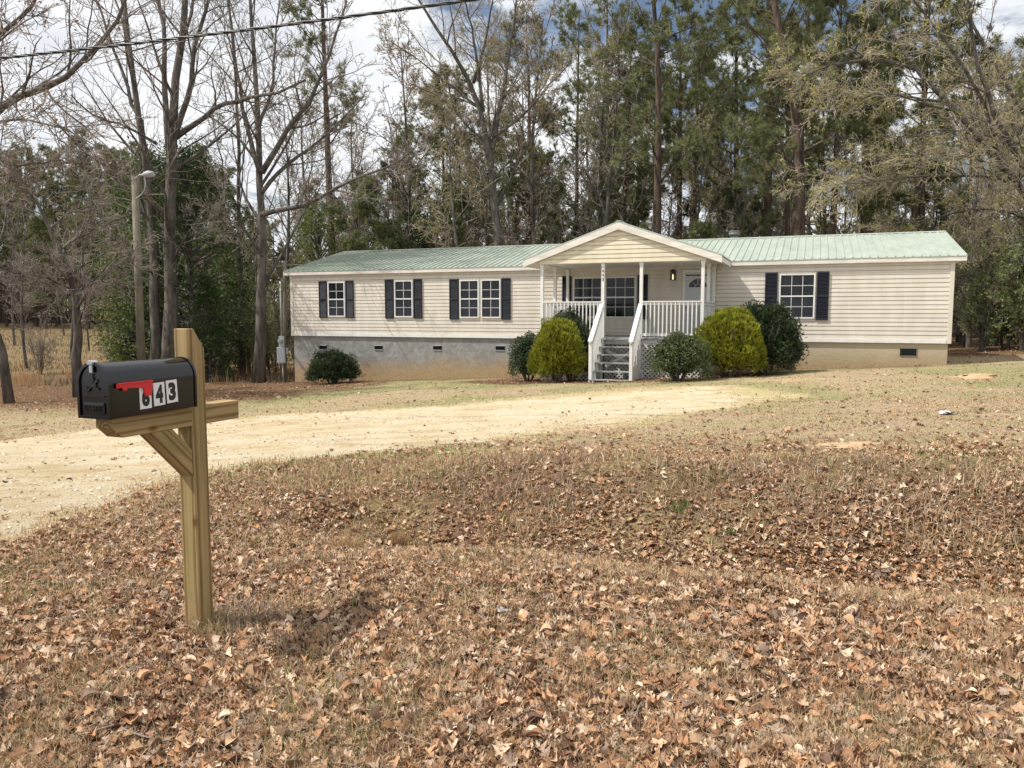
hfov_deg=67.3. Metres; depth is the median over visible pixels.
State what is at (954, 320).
shrub
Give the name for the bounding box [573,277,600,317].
window
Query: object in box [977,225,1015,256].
young pine
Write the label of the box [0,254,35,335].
bare tree
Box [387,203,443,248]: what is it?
holly tree
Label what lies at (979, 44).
pine tree
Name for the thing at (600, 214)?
bare tree
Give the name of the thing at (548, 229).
bare tree
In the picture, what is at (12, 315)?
bare tree
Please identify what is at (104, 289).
bare tree
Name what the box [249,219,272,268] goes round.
pine tree
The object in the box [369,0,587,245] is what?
maple tree
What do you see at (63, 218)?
pine tree
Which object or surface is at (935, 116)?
pine tree
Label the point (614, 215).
young pine
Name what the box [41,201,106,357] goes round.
bare tree
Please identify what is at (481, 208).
bare tree
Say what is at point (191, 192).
holly tree
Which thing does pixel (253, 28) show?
overhead cable
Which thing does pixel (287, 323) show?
shrub
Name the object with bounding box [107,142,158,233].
pine tree
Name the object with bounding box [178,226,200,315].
young pine
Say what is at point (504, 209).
pine tree
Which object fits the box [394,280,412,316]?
window
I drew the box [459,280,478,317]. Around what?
window
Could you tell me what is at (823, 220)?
pine tree
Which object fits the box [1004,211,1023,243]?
young pine
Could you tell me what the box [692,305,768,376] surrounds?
bush
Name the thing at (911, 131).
pine tree
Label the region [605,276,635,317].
window
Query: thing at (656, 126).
pine tree
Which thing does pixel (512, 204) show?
pine tree
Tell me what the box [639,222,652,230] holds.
young pine
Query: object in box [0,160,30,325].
pine tree
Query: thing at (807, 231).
pine tree
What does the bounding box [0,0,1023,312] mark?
sky
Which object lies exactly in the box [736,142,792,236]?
bare tree
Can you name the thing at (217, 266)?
pine tree
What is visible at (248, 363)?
shrub
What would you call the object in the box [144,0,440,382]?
oak tree
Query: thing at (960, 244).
bare tree
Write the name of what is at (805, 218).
pine tree
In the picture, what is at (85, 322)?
bare tree
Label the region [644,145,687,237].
bare tree
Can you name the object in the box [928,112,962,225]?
pine tree
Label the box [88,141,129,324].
pine tree
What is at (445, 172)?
bare tree
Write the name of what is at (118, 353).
holly tree
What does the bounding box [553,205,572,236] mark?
pine tree
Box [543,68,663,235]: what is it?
bare tree
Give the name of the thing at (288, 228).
bare tree
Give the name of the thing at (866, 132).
pine tree
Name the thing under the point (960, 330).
shrub
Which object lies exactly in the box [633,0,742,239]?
pine tree
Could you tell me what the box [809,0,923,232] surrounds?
pine tree
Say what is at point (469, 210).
pine tree
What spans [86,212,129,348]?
bare tree
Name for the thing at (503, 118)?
bare tree
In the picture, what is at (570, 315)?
bush
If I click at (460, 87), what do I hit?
pine tree
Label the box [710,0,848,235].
pine tree
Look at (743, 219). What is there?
bare tree
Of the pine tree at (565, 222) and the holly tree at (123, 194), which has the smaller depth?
the holly tree at (123, 194)
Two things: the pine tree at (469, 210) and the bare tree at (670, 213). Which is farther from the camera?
the pine tree at (469, 210)
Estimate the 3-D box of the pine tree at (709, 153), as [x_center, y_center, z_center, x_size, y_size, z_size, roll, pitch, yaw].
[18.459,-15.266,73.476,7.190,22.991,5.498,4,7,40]
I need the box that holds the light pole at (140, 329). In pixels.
[131,171,155,359]
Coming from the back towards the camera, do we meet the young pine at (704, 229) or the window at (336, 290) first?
the young pine at (704, 229)
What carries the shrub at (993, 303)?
on the ground at (408, 387)
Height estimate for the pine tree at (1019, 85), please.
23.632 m
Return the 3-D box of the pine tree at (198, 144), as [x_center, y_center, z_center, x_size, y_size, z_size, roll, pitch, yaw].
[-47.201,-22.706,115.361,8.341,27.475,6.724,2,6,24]
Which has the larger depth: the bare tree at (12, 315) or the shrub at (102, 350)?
the bare tree at (12, 315)
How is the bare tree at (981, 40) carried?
on the ground at (408, 387)
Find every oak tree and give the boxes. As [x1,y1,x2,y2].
[0,0,328,359]
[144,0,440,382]
[757,0,1023,267]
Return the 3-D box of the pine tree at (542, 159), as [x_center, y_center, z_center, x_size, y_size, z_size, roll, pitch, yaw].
[0.313,-11.725,45.687,8.673,21.162,7.898,0,5,0]
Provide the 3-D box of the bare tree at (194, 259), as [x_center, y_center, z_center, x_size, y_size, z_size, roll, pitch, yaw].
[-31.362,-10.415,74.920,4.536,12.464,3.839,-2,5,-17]
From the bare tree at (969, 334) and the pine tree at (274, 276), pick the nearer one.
the bare tree at (969, 334)
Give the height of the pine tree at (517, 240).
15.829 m
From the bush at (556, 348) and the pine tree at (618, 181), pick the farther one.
the pine tree at (618, 181)
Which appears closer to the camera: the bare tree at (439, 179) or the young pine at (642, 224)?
the bare tree at (439, 179)
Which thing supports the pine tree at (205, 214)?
on the ground at (408, 387)
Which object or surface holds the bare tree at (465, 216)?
on the ground at (408, 387)
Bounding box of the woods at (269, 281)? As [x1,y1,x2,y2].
[0,239,305,322]
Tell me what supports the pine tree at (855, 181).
on the ground at (408, 387)
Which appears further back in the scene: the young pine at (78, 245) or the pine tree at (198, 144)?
the pine tree at (198, 144)
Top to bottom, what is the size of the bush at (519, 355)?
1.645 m
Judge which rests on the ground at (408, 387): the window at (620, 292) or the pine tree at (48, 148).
the pine tree at (48, 148)
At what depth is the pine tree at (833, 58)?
41.62 m
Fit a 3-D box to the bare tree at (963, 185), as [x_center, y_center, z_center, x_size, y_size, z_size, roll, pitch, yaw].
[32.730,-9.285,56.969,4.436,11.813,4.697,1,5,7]
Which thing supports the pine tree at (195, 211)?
on the ground at (408, 387)
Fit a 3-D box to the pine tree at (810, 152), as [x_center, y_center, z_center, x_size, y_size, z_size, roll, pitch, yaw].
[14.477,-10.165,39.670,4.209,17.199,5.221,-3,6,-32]
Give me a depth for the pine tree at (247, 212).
70.36 m
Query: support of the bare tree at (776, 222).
on the ground at (408, 387)
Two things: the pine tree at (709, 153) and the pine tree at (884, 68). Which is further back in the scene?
the pine tree at (709, 153)
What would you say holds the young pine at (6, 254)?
on the ground at (408, 387)
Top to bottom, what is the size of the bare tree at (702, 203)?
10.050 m
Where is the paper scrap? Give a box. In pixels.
[938,410,954,413]
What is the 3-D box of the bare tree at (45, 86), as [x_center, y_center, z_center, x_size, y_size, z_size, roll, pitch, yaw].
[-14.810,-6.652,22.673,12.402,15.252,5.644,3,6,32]
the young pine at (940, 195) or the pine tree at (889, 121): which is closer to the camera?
the young pine at (940, 195)
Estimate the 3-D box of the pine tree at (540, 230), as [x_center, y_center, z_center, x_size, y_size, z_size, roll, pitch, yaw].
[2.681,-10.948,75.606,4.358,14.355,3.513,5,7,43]
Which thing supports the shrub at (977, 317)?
on the ground at (408, 387)
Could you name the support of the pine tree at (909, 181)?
on the ground at (408, 387)
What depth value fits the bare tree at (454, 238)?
38.99 m
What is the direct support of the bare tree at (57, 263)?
on the ground at (408, 387)
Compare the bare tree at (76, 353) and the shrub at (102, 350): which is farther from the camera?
the shrub at (102, 350)
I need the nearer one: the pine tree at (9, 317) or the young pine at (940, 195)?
the young pine at (940, 195)
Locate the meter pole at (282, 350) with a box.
[277,260,288,381]
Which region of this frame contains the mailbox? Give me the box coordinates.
[76,328,238,627]
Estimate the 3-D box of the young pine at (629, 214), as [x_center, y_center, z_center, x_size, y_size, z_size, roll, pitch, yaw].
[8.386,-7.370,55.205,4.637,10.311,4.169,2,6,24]
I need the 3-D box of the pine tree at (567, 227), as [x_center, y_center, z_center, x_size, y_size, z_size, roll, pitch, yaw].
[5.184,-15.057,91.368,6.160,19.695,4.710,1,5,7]
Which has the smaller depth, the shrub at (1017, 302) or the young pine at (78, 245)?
the shrub at (1017, 302)
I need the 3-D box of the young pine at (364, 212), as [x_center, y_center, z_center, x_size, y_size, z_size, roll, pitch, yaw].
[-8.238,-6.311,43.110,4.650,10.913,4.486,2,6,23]
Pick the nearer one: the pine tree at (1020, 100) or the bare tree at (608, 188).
the bare tree at (608, 188)
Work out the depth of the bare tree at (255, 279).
68.31 m
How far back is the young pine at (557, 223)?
63.37 m
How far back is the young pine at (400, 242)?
43.55 m
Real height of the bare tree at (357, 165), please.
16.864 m
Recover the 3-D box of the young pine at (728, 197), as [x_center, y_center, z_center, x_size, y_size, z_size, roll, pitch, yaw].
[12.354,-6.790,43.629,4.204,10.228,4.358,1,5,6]
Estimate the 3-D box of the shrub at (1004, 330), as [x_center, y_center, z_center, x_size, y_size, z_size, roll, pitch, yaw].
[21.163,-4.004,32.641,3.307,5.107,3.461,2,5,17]
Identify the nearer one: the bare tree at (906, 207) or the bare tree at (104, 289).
the bare tree at (906, 207)
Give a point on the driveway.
(132, 466)
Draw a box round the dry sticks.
[12,416,1023,767]
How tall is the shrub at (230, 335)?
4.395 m
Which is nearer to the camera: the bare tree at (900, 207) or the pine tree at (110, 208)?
the bare tree at (900, 207)
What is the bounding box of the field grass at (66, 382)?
[0,323,294,386]
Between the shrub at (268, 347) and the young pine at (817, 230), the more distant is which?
the young pine at (817, 230)
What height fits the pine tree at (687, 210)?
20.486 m
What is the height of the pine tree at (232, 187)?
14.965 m
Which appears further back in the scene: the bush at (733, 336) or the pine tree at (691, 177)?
the pine tree at (691, 177)
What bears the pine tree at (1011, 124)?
on the ground at (408, 387)
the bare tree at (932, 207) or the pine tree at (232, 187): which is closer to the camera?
the bare tree at (932, 207)
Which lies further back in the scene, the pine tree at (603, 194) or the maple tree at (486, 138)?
the pine tree at (603, 194)
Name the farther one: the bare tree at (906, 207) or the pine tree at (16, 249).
the pine tree at (16, 249)
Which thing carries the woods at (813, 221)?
on the ground at (408, 387)
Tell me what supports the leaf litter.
on the ground at (408, 387)
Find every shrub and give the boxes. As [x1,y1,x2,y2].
[20,314,58,373]
[92,316,132,361]
[202,294,251,372]
[230,311,276,373]
[234,290,293,376]
[246,278,289,358]
[269,279,294,362]
[269,284,293,370]
[952,242,1007,345]
[952,245,996,347]
[952,258,972,344]
[953,238,1012,351]
[967,230,1023,347]
[984,221,1023,350]
[998,212,1023,298]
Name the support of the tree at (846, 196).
on the ground at (408, 387)
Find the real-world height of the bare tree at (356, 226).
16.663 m
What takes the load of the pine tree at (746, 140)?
on the ground at (408, 387)
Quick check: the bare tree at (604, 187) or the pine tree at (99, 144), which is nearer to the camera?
the bare tree at (604, 187)
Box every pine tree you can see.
[0,142,41,323]
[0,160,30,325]
[0,180,27,324]
[0,197,33,323]
[1,147,59,326]
[1,149,15,323]
[28,166,66,324]
[30,142,77,323]
[42,203,65,304]
[52,178,80,256]
[54,127,100,324]
[59,171,96,251]
[63,148,110,323]
[78,162,99,244]
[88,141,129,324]
[94,146,132,322]
[95,169,131,325]
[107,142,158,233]
[128,139,163,310]
[176,163,208,321]
[186,140,221,319]
[196,164,222,322]
[198,166,248,339]
[202,168,233,319]
[205,188,243,332]
[210,225,230,274]
[231,216,249,296]
[235,204,257,313]
[243,219,268,285]
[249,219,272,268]
[266,0,361,254]
[266,219,284,301]
[290,179,325,260]
[322,193,362,250]
[347,169,384,237]
[353,159,411,240]
[372,127,446,249]
[373,78,504,248]
[391,164,435,228]
[403,62,502,246]
[448,3,586,244]
[462,160,489,240]
[464,158,502,246]
[484,136,519,245]
[496,130,556,241]
[497,188,521,245]
[511,153,557,244]
[526,0,621,236]
[536,204,549,243]
[544,173,574,232]
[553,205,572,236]
[565,0,652,223]
[582,9,654,226]
[582,160,632,220]
[589,125,635,218]
[591,0,743,233]
[602,49,678,226]
[614,137,667,228]
[627,68,689,221]
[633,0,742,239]
[653,22,739,234]
[662,55,733,235]
[669,103,742,220]
[679,0,791,230]
[694,68,764,236]
[705,0,836,236]
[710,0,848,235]
[733,109,784,234]
[744,16,834,235]
[748,0,852,219]
[751,69,829,234]
[751,143,790,235]
[778,77,842,234]
[781,179,813,235]
[792,46,874,234]
[804,0,886,234]
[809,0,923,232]
[841,0,919,232]
[841,49,908,232]
[844,131,893,229]
[847,109,915,215]
[852,112,908,222]
[856,0,973,230]
[884,0,985,228]
[885,98,951,190]
[891,124,949,224]
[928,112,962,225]
[929,18,1021,341]
[930,58,1013,334]
[953,48,1023,247]
[967,138,1023,242]
[984,72,1023,209]
[997,36,1023,237]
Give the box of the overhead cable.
[0,0,478,59]
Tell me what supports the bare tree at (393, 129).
on the ground at (408, 387)
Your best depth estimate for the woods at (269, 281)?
126.44 m
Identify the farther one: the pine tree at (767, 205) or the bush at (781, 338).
the pine tree at (767, 205)
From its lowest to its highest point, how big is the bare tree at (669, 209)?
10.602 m
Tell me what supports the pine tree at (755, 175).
on the ground at (408, 387)
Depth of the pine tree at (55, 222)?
122.18 m
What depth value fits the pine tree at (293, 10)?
44.27 m
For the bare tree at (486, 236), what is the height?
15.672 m
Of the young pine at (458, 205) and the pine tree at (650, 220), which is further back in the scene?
the pine tree at (650, 220)
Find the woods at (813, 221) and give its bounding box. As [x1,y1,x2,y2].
[682,211,1014,245]
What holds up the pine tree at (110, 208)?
on the ground at (408, 387)
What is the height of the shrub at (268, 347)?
4.453 m
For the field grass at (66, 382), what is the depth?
44.30 m
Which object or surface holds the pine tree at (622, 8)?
on the ground at (408, 387)
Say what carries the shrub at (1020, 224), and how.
on the ground at (408, 387)
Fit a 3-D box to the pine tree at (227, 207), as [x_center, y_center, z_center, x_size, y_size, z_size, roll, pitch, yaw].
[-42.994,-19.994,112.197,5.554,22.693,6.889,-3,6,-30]
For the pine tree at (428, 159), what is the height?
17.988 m
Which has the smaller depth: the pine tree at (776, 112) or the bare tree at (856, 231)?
the bare tree at (856, 231)
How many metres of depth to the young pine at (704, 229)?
38.12 m
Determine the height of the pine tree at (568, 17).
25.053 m
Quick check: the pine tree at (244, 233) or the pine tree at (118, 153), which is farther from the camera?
the pine tree at (118, 153)
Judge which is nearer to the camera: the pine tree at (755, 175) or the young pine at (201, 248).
the pine tree at (755, 175)
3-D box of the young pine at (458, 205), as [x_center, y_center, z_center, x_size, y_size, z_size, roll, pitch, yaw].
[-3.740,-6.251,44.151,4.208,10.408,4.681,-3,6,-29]
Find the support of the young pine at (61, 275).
on the ground at (408, 387)
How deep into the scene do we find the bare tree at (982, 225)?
53.68 m
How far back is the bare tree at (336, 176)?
48.98 m
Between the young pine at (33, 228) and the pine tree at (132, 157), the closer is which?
the young pine at (33, 228)
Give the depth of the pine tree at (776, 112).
57.08 m
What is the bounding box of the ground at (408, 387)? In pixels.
[0,319,1023,767]
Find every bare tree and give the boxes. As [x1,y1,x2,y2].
[0,0,163,403]
[0,135,166,396]
[0,189,68,368]
[0,206,38,344]
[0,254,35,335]
[35,233,71,335]
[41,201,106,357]
[64,255,96,350]
[85,251,119,332]
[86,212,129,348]
[152,0,317,376]
[179,217,211,309]
[233,203,275,302]
[255,65,383,262]
[256,74,339,307]
[299,145,349,256]
[302,93,397,260]
[325,129,381,251]
[350,10,480,247]
[356,186,381,246]
[369,114,433,249]
[373,145,419,246]
[402,95,520,247]
[426,13,560,245]
[426,156,467,237]
[427,107,469,232]
[441,159,483,246]
[454,0,598,245]
[461,168,509,244]
[463,115,553,246]
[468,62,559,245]
[503,145,564,243]
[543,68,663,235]
[543,175,566,243]
[551,19,643,237]
[555,0,692,236]
[586,148,651,229]
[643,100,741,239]
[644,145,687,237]
[661,172,691,239]
[661,186,676,238]
[682,187,708,232]
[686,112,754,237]
[715,154,762,237]
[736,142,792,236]
[761,142,792,235]
[763,204,784,235]
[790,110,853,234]
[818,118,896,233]
[838,172,876,233]
[864,0,1023,349]
[879,143,927,222]
[881,149,938,221]
[909,40,1023,347]
[925,157,956,239]
[928,180,972,239]
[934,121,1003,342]
[941,48,1023,345]
[952,199,986,339]
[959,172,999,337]
[974,119,1023,253]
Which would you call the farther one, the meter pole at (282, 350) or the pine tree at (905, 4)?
the pine tree at (905, 4)
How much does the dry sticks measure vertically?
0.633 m
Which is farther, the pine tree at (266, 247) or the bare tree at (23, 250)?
the pine tree at (266, 247)
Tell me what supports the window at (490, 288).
in the mobile home
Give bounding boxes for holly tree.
[81,140,231,360]
[86,219,179,362]
[105,127,270,377]
[216,262,255,369]
[275,191,347,349]
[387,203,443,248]
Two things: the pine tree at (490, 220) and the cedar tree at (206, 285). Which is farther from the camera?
the pine tree at (490, 220)
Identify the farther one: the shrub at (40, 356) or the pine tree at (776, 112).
the pine tree at (776, 112)
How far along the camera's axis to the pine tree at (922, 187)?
42.26 m
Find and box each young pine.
[0,212,28,326]
[13,215,66,328]
[32,226,70,326]
[52,213,107,328]
[86,248,109,326]
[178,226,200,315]
[194,235,221,302]
[204,230,237,318]
[207,260,233,314]
[321,173,403,252]
[395,238,420,248]
[413,183,481,247]
[542,213,565,243]
[566,218,589,241]
[568,188,621,232]
[626,208,639,227]
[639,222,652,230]
[677,219,716,239]
[697,174,756,238]
[735,191,782,237]
[810,226,837,234]
[847,149,932,231]
[891,157,980,306]
[954,204,1001,312]
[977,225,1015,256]
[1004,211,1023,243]
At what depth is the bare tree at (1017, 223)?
50.62 m
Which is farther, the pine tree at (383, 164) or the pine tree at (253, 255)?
the pine tree at (253, 255)
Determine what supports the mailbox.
on the ground at (408, 387)
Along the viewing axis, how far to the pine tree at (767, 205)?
40.56 m
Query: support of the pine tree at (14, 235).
on the ground at (408, 387)
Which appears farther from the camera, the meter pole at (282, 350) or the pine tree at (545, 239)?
the pine tree at (545, 239)
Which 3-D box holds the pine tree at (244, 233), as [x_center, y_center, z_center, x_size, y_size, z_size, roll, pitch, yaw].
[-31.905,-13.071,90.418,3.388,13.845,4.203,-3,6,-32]
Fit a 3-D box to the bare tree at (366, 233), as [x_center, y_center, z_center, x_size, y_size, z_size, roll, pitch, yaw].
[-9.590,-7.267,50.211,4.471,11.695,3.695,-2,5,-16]
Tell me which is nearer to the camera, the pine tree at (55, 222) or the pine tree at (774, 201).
the pine tree at (774, 201)
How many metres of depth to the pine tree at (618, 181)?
75.88 m
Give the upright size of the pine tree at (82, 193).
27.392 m
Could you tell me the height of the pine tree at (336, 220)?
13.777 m
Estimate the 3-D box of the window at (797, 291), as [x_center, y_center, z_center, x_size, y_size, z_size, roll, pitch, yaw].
[8.790,-2.711,23.751,1.045,1.380,0.051,2,6,21]
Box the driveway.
[0,386,776,541]
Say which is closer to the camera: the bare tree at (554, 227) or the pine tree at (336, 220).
the bare tree at (554, 227)
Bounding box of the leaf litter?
[0,346,1023,767]
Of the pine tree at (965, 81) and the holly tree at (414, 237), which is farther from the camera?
the pine tree at (965, 81)
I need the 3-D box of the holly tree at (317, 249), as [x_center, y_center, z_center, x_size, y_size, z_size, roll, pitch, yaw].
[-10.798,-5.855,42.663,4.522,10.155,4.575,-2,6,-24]
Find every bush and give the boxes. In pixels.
[303,348,364,383]
[507,330,544,380]
[526,315,587,381]
[535,307,605,379]
[646,330,715,380]
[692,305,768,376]
[724,298,809,374]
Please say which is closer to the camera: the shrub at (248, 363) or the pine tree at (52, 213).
the shrub at (248, 363)
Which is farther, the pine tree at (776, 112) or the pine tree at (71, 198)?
the pine tree at (71, 198)
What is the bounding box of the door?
[682,270,712,333]
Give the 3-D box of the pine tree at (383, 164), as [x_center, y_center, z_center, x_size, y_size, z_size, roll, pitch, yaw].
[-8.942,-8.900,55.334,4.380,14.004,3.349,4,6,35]
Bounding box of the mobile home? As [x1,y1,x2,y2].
[283,220,967,381]
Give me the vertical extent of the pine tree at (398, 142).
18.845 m
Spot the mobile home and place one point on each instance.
(861, 300)
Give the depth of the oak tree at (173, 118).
31.78 m
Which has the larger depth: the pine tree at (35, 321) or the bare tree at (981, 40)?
the pine tree at (35, 321)
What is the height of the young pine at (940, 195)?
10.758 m
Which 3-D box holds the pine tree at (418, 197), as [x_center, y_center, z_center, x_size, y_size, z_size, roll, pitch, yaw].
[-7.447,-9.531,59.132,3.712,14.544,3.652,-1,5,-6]
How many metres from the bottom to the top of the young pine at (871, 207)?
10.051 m
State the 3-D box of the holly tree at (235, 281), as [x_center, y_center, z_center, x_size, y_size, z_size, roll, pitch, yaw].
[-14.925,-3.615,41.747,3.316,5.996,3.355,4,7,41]
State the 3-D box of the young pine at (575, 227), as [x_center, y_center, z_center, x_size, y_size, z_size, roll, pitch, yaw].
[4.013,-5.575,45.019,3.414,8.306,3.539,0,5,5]
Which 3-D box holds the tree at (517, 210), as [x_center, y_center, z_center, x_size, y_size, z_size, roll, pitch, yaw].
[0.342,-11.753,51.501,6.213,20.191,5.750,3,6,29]
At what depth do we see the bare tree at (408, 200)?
44.76 m
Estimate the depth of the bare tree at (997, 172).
36.40 m
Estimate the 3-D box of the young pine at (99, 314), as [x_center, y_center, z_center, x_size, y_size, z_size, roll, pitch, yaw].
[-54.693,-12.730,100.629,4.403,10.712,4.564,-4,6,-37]
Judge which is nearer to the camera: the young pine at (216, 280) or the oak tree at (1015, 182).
the oak tree at (1015, 182)
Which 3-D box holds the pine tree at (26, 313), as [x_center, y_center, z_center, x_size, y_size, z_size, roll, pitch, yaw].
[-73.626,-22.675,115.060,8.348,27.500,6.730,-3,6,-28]
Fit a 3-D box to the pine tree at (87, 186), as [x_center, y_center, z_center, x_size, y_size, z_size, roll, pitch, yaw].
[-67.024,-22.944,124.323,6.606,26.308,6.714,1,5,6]
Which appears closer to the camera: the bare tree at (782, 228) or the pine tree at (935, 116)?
the bare tree at (782, 228)
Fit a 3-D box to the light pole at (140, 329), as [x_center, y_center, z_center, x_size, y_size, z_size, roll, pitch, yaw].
[-12.216,-3.176,25.741,0.982,7.734,0.283,1,5,13]
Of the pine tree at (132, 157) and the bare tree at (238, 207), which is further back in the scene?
the pine tree at (132, 157)
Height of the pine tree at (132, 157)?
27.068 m
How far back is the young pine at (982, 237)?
58.78 m
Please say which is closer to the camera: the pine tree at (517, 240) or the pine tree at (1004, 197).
the pine tree at (517, 240)
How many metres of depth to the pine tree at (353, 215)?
57.67 m
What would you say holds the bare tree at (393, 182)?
on the ground at (408, 387)
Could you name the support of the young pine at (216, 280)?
on the ground at (408, 387)
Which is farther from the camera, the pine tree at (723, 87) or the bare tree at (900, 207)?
the bare tree at (900, 207)
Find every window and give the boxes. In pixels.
[327,282,345,316]
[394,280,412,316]
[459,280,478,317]
[481,279,500,317]
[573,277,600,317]
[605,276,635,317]
[779,273,815,318]
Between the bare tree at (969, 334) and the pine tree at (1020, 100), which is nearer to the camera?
the bare tree at (969, 334)
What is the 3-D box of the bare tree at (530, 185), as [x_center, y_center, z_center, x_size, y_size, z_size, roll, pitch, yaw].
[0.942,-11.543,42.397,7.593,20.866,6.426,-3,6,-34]
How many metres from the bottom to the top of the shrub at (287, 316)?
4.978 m
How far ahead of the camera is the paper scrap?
10.59 m
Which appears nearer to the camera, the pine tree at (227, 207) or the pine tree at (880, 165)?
the pine tree at (880, 165)
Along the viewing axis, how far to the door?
24.87 m
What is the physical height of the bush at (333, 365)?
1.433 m
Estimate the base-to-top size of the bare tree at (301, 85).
19.679 m
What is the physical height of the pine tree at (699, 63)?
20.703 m
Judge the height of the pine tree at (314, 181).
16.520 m
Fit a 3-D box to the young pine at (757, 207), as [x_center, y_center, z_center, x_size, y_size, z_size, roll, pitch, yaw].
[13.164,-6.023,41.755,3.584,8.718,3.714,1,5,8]
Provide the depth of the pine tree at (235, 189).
79.14 m
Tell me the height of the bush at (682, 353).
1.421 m
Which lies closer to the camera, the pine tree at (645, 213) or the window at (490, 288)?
the window at (490, 288)
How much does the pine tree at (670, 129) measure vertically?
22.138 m
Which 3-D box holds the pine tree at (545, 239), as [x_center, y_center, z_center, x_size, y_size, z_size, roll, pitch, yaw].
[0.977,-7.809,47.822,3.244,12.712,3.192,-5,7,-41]
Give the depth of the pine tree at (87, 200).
111.39 m
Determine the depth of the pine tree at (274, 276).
87.77 m
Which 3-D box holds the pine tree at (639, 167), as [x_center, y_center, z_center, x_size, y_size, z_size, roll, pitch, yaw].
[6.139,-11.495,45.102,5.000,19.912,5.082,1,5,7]
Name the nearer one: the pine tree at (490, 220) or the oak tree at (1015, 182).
the oak tree at (1015, 182)
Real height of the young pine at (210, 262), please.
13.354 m
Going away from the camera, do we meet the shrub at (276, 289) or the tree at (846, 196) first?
the tree at (846, 196)
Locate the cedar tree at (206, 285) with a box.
[185,270,244,381]

